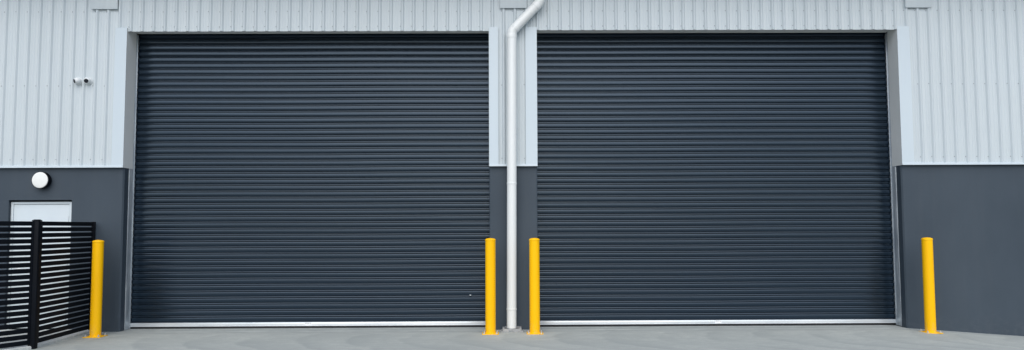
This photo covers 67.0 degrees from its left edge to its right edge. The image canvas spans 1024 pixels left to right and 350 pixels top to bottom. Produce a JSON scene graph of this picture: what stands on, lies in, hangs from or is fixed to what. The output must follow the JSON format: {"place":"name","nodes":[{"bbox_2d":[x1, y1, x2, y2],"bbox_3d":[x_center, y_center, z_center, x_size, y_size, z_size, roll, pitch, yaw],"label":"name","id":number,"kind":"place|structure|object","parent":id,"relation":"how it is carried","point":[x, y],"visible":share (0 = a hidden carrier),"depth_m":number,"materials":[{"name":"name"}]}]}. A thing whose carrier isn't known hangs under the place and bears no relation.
{"place":"outdoors","nodes":[
{"label":"outdoors","id":0,"kind":"place"},
{"bbox_2d":[0,329,89,349],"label":"footpath","id":1,"kind":"structure","parent":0,"point":[55,340],"depth_m":11.54,"materials":[{"name":"concrete"}]},
{"bbox_2d":[0,219,95,348],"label":"slat fence","id":2,"kind":"object","parent":1,"relation":"on","point":[36,252],"visible":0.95,"depth_m":11.09,"materials":[{"name":"black metal"}]},
{"bbox_2d":[30,325,1023,349],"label":"ground","id":3,"kind":"structure","parent":0,"point":[837,337],"depth_m":11.61,"materials":[{"name":"concrete"}]},
{"bbox_2d":[82,240,107,337],"bbox_3d":[-6.494,1.769,12.097,0.260,1.506,0.260,0,-4,-1],"label":"bollard","id":4,"kind":"object","parent":3,"relation":"on","point":[96,288],"visible":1,"depth_m":12.04,"materials":[{"name":"yellow metal"}]},
{"bbox_2d":[482,238,498,334],"bbox_3d":[-0.341,1.756,12.277,0.260,1.506,0.260,0,-4,-1],"label":"bollard","id":5,"kind":"object","parent":3,"relation":"on","point":[490,286],"visible":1,"depth_m":12.22,"materials":[{"name":"yellow metal"}]},
{"bbox_2d":[0,0,1023,335],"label":"warehouse","id":6,"kind":"structure","parent":3,"relation":"on","point":[204,164],"depth_m":13.13,"materials":[{"name":"paint"}]},
{"bbox_2d":[6,200,71,329],"bbox_3d":[-7.774,1.493,12.761,1.034,2.156,0.154,0,-4,-1],"label":"door","id":7,"kind":"structure","parent":6,"relation":"in","point":[21,210],"depth_m":12.79,"materials":[{"name":"paint"}]},
{"bbox_2d":[32,172,51,188],"bbox_3d":[-7.731,0.087,12.710,0.280,0.280,0.128,0,-4,-1],"label":"wall lamp","id":8,"kind":"object","parent":6,"relation":"attached to","point":[41,180],"visible":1,"depth_m":12.65,"materials":[{"name":"white plastic"}]},
{"bbox_2d":[73,77,81,84],"bbox_3d":[-7.204,-1.560,12.814,0.124,0.124,0.119,0,-4,-1],"label":"security camera","id":9,"kind":"object","parent":6,"relation":"attached to","point":[77,80],"visible":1,"depth_m":12.79,"materials":[{"name":"white plastic"}]},
{"bbox_2d":[84,77,91,84],"bbox_3d":[-7.042,-1.562,12.817,0.124,0.124,0.117,0,-4,-1],"label":"security camera","id":10,"kind":"object","parent":6,"relation":"attached to","point":[87,81],"visible":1,"depth_m":12.80,"materials":[{"name":"white plastic"}]},
{"bbox_2d":[124,33,489,329],"bbox_3d":[-3.398,-0.046,13.130,6.057,5.237,0.287,0,-4,-1],"label":"roller door","id":11,"kind":"structure","parent":6,"relation":"in","point":[276,180],"depth_m":13.18,"materials":[{"name":"metal"}]},
{"bbox_2d":[506,0,544,328],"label":"downpipe","id":12,"kind":"object","parent":6,"relation":"attached to","point":[526,15],"visible":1,"depth_m":12.65,"materials":[{"name":"white plastic"}]},
{"bbox_2d":[537,33,901,326],"bbox_3d":[3.454,-0.070,13.192,6.091,5.238,0.287,0,-4,-1],"label":"roller door","id":13,"kind":"structure","parent":6,"relation":"in","point":[684,179],"depth_m":13.24,"materials":[{"name":"metal"}]},
{"bbox_2d":[500,326,523,331],"bbox_3d":[0.000,2.506,12.522,0.405,0.080,0.309,0,-4,-1],"label":"drain pit","id":14,"kind":"object","parent":3,"relation":"on","point":[516,329],"visible":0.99,"depth_m":12.41,"materials":[{"name":"concrete"}]},
{"bbox_2d":[526,238,542,333],"bbox_3d":[0.359,1.754,12.286,0.260,1.506,0.260,0,-4,-1],"label":"bollard","id":15,"kind":"object","parent":3,"relation":"on","point":[534,274],"visible":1,"depth_m":12.22,"materials":[{"name":"yellow metal"}]},
{"bbox_2d":[920,237,942,333],"bbox_3d":[6.637,1.748,12.315,0.260,1.506,0.260,0,-4,-1],"label":"bollard","id":16,"kind":"object","parent":3,"relation":"on","point":[928,285],"visible":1,"depth_m":12.26,"materials":[{"name":"yellow metal"}]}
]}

